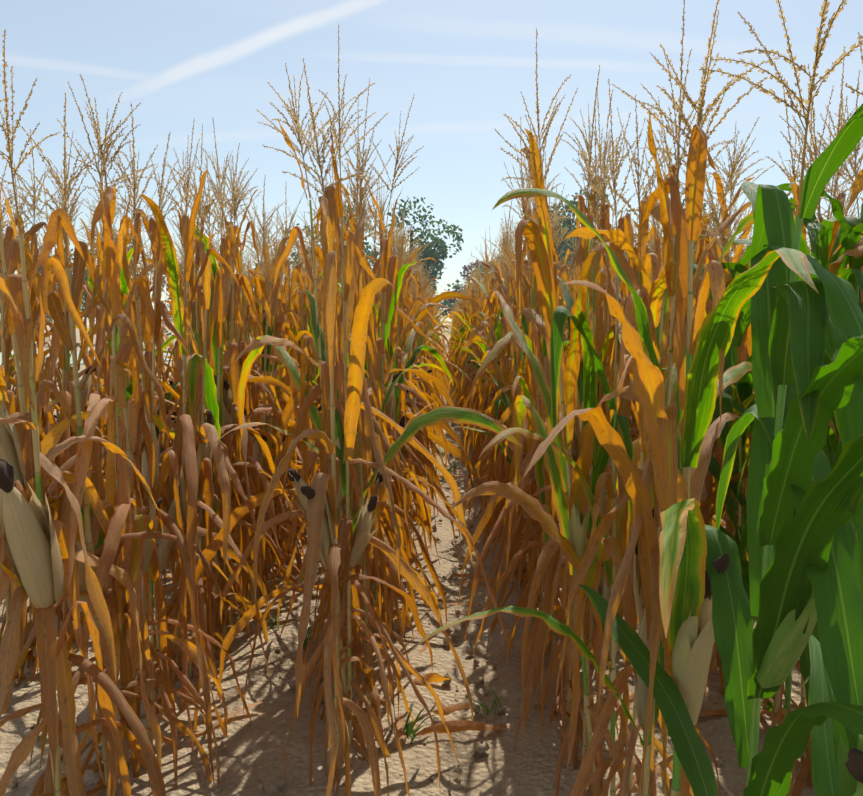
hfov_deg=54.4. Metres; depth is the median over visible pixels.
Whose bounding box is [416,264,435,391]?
corn
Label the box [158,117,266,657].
corn
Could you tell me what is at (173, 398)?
corn
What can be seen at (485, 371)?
corn
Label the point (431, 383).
corn
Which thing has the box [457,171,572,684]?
corn
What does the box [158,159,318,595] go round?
corn
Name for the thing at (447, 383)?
corn
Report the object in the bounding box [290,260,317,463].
corn
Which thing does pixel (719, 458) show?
corn
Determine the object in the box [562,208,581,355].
corn
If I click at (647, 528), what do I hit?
corn
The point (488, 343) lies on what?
corn
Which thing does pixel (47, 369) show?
corn
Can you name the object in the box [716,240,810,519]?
corn
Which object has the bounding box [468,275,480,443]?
corn
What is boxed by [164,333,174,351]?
corn
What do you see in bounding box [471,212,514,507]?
corn
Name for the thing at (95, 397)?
corn
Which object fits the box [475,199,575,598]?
corn
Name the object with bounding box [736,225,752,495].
corn
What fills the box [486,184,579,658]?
corn
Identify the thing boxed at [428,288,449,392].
corn
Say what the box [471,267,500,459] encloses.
corn
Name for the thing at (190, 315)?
corn
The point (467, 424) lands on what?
corn
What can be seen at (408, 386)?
corn
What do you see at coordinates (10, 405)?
corn
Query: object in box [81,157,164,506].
corn
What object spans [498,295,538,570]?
corn
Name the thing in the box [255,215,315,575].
corn
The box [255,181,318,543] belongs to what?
corn
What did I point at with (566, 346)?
corn
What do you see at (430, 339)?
corn
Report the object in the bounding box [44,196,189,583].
corn
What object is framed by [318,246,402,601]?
corn
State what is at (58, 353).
corn
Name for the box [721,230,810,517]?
corn
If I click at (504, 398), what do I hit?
corn
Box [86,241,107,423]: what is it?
corn
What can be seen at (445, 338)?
corn
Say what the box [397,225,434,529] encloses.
corn
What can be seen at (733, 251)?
corn
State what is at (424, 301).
corn
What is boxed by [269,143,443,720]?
corn
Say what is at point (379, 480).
corn
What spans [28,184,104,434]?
corn
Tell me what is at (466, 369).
corn
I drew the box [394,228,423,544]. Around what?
corn
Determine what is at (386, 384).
corn
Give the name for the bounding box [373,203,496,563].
corn
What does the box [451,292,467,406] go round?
corn
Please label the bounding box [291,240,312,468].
corn
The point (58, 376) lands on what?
corn
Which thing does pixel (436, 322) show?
corn
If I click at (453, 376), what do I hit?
corn
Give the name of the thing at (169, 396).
corn
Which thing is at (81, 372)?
corn
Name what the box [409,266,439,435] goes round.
corn
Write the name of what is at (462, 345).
corn
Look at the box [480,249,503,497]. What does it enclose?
corn
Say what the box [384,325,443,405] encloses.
corn
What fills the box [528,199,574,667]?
corn
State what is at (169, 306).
tree
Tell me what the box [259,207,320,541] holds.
corn
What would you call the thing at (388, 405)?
corn
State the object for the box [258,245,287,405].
corn
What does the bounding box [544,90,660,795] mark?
corn
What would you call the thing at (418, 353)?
corn
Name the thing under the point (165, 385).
corn
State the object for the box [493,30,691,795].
corn
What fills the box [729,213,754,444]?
corn
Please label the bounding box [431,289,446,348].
corn
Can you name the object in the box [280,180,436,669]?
corn
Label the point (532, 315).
corn
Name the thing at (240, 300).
corn
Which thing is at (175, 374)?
corn
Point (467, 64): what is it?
sky
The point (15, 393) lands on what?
corn
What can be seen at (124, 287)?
corn
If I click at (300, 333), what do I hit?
corn
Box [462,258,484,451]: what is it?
corn
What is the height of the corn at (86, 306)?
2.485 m
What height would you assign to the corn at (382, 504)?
2.670 m
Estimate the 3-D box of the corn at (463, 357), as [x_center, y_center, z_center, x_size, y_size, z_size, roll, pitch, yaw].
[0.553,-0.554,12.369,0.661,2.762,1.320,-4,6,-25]
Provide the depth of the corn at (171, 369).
7.58 m
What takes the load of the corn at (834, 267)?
on the ground
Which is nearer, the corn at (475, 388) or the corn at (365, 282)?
the corn at (365, 282)
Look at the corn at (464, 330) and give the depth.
13.37 m
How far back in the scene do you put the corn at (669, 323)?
4.82 m
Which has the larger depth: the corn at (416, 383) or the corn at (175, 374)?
the corn at (416, 383)
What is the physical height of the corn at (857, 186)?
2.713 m
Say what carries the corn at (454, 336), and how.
on the ground
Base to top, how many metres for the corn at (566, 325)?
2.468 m
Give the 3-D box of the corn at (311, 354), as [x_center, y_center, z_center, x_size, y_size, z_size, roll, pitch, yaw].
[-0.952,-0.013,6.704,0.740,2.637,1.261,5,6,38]
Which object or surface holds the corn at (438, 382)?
on the ground
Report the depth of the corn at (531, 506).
2.46 m
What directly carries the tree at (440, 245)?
on the ground
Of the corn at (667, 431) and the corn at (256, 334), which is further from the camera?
the corn at (256, 334)
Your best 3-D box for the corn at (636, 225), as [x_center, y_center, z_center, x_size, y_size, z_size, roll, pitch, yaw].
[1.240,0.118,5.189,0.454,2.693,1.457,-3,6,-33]
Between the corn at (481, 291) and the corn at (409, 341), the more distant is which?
the corn at (481, 291)
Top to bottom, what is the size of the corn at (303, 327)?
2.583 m
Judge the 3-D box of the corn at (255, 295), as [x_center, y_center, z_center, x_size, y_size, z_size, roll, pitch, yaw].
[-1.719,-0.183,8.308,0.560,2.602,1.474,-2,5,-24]
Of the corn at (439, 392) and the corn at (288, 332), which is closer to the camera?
the corn at (288, 332)
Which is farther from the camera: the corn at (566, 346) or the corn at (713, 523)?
the corn at (566, 346)
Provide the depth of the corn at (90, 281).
6.54 m
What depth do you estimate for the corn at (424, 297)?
8.83 m
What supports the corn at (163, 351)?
on the ground
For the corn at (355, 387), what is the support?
on the ground
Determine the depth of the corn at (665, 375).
4.32 m
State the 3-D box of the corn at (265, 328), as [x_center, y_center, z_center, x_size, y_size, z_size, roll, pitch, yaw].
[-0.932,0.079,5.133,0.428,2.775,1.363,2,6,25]
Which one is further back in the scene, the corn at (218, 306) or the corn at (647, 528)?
the corn at (218, 306)
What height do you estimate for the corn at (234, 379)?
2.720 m
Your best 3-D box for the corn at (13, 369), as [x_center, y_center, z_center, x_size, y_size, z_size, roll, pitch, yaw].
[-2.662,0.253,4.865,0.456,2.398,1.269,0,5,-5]
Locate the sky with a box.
[0,0,862,324]
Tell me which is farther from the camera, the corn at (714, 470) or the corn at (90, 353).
the corn at (90, 353)
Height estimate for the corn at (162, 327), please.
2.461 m
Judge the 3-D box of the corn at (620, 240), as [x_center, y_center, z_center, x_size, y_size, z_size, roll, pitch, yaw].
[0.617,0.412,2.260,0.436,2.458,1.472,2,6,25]
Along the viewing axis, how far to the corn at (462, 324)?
18.30 m
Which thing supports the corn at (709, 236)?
on the ground
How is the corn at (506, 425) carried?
on the ground
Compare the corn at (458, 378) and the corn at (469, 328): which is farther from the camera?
the corn at (458, 378)
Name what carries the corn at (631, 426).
on the ground
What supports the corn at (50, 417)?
on the ground
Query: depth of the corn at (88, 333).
6.55 m
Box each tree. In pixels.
[30,247,72,340]
[68,231,151,319]
[162,259,194,321]
[164,259,259,335]
[271,202,377,294]
[364,196,466,315]
[445,260,485,306]
[473,256,514,287]
[488,225,575,288]
[548,187,660,269]
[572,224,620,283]
[626,198,730,265]
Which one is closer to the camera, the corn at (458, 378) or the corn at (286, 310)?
the corn at (286, 310)
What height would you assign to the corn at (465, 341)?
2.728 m
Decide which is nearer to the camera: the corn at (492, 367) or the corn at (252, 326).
the corn at (492, 367)
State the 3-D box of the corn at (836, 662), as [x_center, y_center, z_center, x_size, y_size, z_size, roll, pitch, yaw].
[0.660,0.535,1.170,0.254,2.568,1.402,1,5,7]
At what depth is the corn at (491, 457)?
6.70 m
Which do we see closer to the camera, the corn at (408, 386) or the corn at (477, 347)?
the corn at (408, 386)
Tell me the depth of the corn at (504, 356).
6.51 m
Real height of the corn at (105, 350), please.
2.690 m
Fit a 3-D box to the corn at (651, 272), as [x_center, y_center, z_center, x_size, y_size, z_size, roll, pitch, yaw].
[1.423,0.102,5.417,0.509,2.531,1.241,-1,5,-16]
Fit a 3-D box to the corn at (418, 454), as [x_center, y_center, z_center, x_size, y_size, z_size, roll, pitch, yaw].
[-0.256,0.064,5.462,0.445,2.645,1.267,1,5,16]
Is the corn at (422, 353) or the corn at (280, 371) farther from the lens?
the corn at (422, 353)
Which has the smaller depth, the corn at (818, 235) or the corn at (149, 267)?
the corn at (818, 235)
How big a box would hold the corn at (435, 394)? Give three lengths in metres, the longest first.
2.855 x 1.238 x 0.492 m
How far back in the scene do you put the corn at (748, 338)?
3.58 m
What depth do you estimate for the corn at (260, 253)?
8.32 m
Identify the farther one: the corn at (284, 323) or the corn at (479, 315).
the corn at (479, 315)
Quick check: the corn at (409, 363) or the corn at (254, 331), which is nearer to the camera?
the corn at (409, 363)
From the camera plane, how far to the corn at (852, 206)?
4.41 m
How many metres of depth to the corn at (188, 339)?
5.70 m
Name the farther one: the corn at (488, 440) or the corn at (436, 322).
the corn at (436, 322)
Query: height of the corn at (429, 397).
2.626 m
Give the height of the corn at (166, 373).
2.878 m
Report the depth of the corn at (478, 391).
9.91 m
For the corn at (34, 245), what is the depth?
3.86 m
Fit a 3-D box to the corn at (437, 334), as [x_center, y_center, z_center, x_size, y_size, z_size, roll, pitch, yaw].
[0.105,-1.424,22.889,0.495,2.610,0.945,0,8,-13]
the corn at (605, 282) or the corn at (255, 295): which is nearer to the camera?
the corn at (605, 282)
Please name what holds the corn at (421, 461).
on the ground
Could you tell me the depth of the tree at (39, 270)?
69.44 m
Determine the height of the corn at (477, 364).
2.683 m
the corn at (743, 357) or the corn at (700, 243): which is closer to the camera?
the corn at (700, 243)
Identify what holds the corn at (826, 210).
on the ground
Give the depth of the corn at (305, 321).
6.53 m
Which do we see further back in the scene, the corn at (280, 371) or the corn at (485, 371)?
the corn at (485, 371)
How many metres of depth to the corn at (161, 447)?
5.45 m
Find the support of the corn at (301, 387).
on the ground
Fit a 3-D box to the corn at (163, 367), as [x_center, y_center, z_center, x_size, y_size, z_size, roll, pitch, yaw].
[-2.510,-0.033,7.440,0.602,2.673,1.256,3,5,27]
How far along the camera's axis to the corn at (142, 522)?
3.07 m
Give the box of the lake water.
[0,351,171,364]
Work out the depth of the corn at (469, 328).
9.59 m
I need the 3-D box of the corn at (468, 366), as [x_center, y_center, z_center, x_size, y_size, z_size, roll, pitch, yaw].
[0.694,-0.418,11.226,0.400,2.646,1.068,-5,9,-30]
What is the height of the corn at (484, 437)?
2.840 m
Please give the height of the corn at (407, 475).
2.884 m
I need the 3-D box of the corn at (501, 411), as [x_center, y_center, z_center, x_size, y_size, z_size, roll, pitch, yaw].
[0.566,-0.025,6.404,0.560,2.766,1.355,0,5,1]
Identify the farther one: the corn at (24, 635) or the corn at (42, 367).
the corn at (42, 367)
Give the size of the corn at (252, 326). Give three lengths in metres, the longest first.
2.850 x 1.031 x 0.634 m
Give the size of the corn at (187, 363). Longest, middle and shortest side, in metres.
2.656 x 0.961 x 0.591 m
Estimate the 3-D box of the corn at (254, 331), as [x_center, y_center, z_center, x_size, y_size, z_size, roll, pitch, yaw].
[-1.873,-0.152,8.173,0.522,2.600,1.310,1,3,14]
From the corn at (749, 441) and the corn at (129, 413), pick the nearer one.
the corn at (129, 413)
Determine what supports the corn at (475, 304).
on the ground
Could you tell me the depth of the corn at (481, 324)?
6.20 m
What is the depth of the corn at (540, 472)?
3.63 m
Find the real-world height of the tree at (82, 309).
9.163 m
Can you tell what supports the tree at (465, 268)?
on the ground
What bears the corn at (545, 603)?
on the ground
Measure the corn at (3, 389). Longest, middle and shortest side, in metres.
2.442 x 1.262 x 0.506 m
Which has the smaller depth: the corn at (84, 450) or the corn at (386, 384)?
the corn at (84, 450)
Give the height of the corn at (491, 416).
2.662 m
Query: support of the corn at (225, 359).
on the ground
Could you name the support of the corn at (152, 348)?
on the ground
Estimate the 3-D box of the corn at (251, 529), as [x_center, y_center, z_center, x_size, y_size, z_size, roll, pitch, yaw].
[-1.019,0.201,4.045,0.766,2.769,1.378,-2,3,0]
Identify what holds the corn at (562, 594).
on the ground
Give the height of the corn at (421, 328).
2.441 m
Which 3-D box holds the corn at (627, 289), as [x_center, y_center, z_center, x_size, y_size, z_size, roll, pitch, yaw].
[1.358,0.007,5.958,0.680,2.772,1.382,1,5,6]
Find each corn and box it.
[0,29,162,795]
[0,74,171,795]
[0,92,232,795]
[0,162,58,695]
[0,170,105,668]
[0,173,104,681]
[0,197,131,686]
[0,204,35,713]
[0,376,15,527]
[1,133,115,639]
[2,130,74,673]
[3,163,61,423]
[3,209,37,394]
[8,194,59,485]
[9,169,105,432]
[9,355,15,390]
[11,82,180,795]
[13,104,270,771]
[16,208,57,432]
[20,231,64,422]
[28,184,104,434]
[29,200,132,634]
[40,74,251,795]
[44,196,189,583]
[44,256,99,400]
[49,191,178,576]
[51,199,162,443]
[53,133,219,788]
[75,233,173,381]
[76,207,102,378]
[77,229,152,363]
[78,178,177,593]
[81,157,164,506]
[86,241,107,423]
[88,219,107,394]
[104,174,179,587]
[104,207,179,555]
[113,212,182,541]
[118,190,186,442]
[136,124,267,720]
[139,251,173,447]
[139,252,171,411]
[140,118,272,753]
[141,150,263,731]
[145,191,200,442]
[148,273,166,448]
[150,257,171,392]
[151,169,201,523]
[152,276,174,444]
[154,157,290,679]
[155,156,312,661]
[157,155,305,656]
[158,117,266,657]
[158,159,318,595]
[158,203,319,576]
[161,270,199,476]
[162,239,199,355]
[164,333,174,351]
[165,229,195,480]
[169,221,200,428]
[172,143,325,644]
[172,205,291,625]
[173,245,250,382]
[182,257,250,387]
[195,63,511,778]
[199,219,262,400]
[212,179,305,582]
[213,128,446,786]
[235,181,319,559]
[235,247,261,426]
[236,250,261,403]
[237,263,261,354]
[239,214,271,399]
[242,205,317,538]
[243,245,271,373]
[245,235,302,568]
[245,265,261,342]
[254,58,432,795]
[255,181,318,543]
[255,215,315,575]
[255,251,324,575]
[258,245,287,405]
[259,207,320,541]
[261,198,340,537]
[265,189,314,565]
[266,166,429,655]
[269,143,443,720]
[275,24,523,795]
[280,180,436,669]
[281,237,324,520]
[284,183,398,711]
[289,260,300,367]
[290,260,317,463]
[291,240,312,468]
[295,246,323,468]
[299,217,324,407]
[301,245,322,468]
[303,93,447,650]
[305,237,322,400]
[308,183,471,603]
[309,78,417,775]
[310,99,442,697]
[316,211,461,610]
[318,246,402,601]
[335,184,435,637]
[352,182,429,575]
[358,173,416,648]
[366,217,459,560]
[368,206,447,469]
[371,208,445,552]
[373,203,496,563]
[375,276,431,512]
[376,194,435,553]
[376,248,425,524]
[378,206,424,551]
[378,245,450,470]
[384,289,429,496]
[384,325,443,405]
[386,218,425,491]
[387,212,430,520]
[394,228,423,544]
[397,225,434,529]
[397,250,436,492]
[399,279,432,531]
[403,263,438,533]
[404,251,453,455]
[407,0,753,795]
[408,281,439,473]
[409,237,448,385]
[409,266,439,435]
[409,273,449,367]
[410,265,442,469]
[411,251,436,401]
[412,256,460,454]
[413,261,432,407]
[414,266,436,365]
[415,267,437,463]
[415,284,439,363]
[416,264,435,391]
[417,264,447,405]
[417,279,439,399]
[421,268,430,393]
[424,271,449,343]
[425,281,438,392]
[426,284,442,402]
[426,285,452,359]
[426,316,450,404]
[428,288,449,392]
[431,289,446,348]
[435,305,444,355]
[443,282,489,459]
[444,292,464,350]
[448,260,471,406]
[448,275,470,406]
[448,279,473,406]
[449,79,719,795]
[451,200,560,601]
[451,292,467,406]
[452,289,470,375]
[453,361,470,401]
[454,280,483,433]
[454,282,465,395]
[454,285,475,435]
[454,301,465,392]
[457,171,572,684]
[457,281,468,404]
[458,272,475,429]
[458,375,483,461]
[459,258,483,396]
[460,293,487,452]
[461,270,491,451]
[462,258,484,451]
[463,253,484,447]
[464,188,563,544]
[464,218,525,534]
[464,234,504,523]
[464,244,576,565]
[464,277,473,363]
[465,236,524,525]
[465,258,500,483]
[466,246,504,463]
[466,259,484,354]
[467,275,497,343]
[468,221,515,530]
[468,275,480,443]
[470,227,512,486]
[470,251,503,463]
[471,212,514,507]
[471,254,498,461]
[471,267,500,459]
[472,285,495,471]
[473,216,524,525]
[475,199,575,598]
[475,222,515,509]
[475,223,516,518]
[475,282,486,397]
[478,226,499,479]
[479,65,617,765]
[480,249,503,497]
[485,228,524,511]
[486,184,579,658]
[487,218,522,451]
[490,231,530,588]
[491,187,556,578]
[492,121,576,606]
[492,220,538,587]
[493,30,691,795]
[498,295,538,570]
[502,117,609,709]
[503,224,527,527]
[504,92,638,734]
[506,151,581,733]
[511,184,572,643]
[515,72,629,770]
[524,182,580,650]
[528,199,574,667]
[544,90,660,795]
[550,109,690,795]
[556,95,707,795]
[559,205,637,437]
[559,256,568,356]
[561,272,576,356]
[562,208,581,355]
[563,0,818,795]
[564,93,751,795]
[566,216,695,559]
[577,0,862,795]
[590,195,634,402]
[604,217,651,305]
[611,211,638,537]
[613,222,661,437]
[625,222,657,290]
[629,218,652,438]
[630,208,748,525]
[634,200,715,526]
[636,118,734,676]
[640,153,714,490]
[656,221,674,383]
[660,248,670,366]
[661,64,862,795]
[666,117,784,689]
[679,167,773,704]
[690,93,862,721]
[693,191,747,520]
[694,180,747,569]
[697,179,753,709]
[699,46,857,727]
[704,121,774,524]
[704,263,725,525]
[714,206,753,497]
[716,35,862,795]
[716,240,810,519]
[719,236,746,525]
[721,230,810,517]
[722,91,862,787]
[726,194,753,362]
[729,32,862,746]
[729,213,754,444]
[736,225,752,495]
[737,70,862,693]
[763,87,862,795]
[815,170,852,276]
[815,176,860,218]
[838,172,862,268]
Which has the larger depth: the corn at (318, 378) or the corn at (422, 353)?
the corn at (422, 353)
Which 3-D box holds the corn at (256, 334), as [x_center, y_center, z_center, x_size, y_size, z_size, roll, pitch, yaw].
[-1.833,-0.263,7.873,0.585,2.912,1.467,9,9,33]
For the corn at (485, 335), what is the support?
on the ground
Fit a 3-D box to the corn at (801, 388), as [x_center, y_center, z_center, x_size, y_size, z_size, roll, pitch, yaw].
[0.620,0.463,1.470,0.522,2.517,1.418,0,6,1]
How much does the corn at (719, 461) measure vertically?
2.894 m
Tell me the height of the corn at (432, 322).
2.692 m
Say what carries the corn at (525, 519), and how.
on the ground
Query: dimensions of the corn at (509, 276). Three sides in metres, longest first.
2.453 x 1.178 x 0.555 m
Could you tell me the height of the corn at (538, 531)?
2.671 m
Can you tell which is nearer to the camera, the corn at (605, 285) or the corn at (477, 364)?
the corn at (605, 285)
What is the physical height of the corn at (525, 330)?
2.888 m
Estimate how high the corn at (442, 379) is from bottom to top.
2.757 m
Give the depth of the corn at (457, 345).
17.72 m
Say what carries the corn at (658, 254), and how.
on the ground
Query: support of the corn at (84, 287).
on the ground
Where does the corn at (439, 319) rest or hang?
on the ground
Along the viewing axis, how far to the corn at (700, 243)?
3.84 m
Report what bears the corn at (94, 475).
on the ground
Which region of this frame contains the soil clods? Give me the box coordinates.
[8,449,784,795]
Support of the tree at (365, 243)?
on the ground
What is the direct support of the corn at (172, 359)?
on the ground
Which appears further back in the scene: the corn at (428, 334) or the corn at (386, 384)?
the corn at (428, 334)
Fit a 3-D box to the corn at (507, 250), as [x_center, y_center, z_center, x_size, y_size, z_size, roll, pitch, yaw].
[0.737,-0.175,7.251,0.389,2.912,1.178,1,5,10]
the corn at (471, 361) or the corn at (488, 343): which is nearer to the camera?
the corn at (488, 343)
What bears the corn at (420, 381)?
on the ground
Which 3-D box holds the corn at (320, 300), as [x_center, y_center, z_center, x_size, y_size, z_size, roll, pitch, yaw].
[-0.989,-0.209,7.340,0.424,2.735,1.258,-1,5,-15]
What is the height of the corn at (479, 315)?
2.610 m
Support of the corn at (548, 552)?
on the ground
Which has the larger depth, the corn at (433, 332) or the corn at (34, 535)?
the corn at (433, 332)
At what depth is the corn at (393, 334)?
5.36 m
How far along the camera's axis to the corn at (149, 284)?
7.24 m
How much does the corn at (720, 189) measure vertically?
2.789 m
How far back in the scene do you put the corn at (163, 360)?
7.95 m
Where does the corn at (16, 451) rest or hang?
on the ground
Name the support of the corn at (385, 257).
on the ground
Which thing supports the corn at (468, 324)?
on the ground
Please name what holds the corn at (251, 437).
on the ground
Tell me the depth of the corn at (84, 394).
4.09 m
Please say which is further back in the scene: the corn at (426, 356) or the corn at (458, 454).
the corn at (426, 356)
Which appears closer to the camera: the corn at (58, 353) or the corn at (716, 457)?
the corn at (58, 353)
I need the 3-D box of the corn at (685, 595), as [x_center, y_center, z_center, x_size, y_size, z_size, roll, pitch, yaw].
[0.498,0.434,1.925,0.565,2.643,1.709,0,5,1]
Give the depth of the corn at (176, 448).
3.60 m
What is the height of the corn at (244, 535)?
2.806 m
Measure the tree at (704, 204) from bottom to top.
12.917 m
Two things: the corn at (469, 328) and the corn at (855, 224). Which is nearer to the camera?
the corn at (855, 224)
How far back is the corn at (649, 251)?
5.06 m
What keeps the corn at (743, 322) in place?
on the ground
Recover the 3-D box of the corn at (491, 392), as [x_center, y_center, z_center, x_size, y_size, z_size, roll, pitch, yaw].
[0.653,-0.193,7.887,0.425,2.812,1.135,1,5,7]
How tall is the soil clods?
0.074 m
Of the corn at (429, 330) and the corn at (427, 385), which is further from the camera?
the corn at (429, 330)
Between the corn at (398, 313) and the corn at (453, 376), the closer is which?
the corn at (398, 313)
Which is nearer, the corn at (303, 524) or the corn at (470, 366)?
the corn at (303, 524)
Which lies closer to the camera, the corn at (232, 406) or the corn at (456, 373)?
the corn at (232, 406)
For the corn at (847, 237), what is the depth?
2.64 m
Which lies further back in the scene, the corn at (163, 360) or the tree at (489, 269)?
the tree at (489, 269)
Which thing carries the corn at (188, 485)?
on the ground
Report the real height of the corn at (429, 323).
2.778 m
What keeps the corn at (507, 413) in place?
on the ground
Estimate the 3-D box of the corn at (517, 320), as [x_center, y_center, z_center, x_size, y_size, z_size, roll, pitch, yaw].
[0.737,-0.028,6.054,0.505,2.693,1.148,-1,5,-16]
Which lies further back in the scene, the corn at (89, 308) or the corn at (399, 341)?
the corn at (399, 341)
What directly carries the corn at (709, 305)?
on the ground
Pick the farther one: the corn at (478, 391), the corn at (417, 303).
the corn at (478, 391)
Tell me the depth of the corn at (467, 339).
14.04 m
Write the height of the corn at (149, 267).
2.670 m
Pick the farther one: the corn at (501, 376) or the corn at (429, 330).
the corn at (429, 330)
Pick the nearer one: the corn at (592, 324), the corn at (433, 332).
the corn at (592, 324)
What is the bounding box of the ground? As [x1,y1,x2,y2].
[0,325,814,795]
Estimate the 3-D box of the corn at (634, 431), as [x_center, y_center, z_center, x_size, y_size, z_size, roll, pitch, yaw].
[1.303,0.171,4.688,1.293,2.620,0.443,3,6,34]
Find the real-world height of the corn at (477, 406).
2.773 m
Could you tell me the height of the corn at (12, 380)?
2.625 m
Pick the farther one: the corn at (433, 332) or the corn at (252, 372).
the corn at (433, 332)
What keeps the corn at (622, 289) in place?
on the ground
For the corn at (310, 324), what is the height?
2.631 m
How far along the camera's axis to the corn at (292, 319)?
10.48 m
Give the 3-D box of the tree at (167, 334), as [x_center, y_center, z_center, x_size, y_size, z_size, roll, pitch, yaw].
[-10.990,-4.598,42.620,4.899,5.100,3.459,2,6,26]
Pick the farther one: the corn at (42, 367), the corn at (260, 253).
the corn at (260, 253)
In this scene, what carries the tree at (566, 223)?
on the ground
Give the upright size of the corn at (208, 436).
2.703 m
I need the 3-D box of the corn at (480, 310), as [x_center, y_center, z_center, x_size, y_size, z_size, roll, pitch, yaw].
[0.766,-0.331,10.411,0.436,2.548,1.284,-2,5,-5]
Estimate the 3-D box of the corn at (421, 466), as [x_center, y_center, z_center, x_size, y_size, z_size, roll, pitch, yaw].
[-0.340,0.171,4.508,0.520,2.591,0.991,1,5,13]
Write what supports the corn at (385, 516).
on the ground
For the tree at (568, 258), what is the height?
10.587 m
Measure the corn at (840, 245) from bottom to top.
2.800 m
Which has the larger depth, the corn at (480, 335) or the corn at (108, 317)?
the corn at (480, 335)
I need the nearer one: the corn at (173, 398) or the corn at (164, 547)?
the corn at (164, 547)
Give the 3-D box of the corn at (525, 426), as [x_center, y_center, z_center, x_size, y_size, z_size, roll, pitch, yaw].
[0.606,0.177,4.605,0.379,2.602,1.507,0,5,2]
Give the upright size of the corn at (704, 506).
2.837 m
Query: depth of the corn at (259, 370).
6.12 m
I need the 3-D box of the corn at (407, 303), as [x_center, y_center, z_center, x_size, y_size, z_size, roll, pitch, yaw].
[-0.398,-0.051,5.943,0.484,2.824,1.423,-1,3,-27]
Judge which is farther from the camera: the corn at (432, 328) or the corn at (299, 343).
the corn at (432, 328)
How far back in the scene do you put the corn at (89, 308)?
4.18 m
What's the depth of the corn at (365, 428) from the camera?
3.30 m
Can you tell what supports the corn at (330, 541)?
on the ground

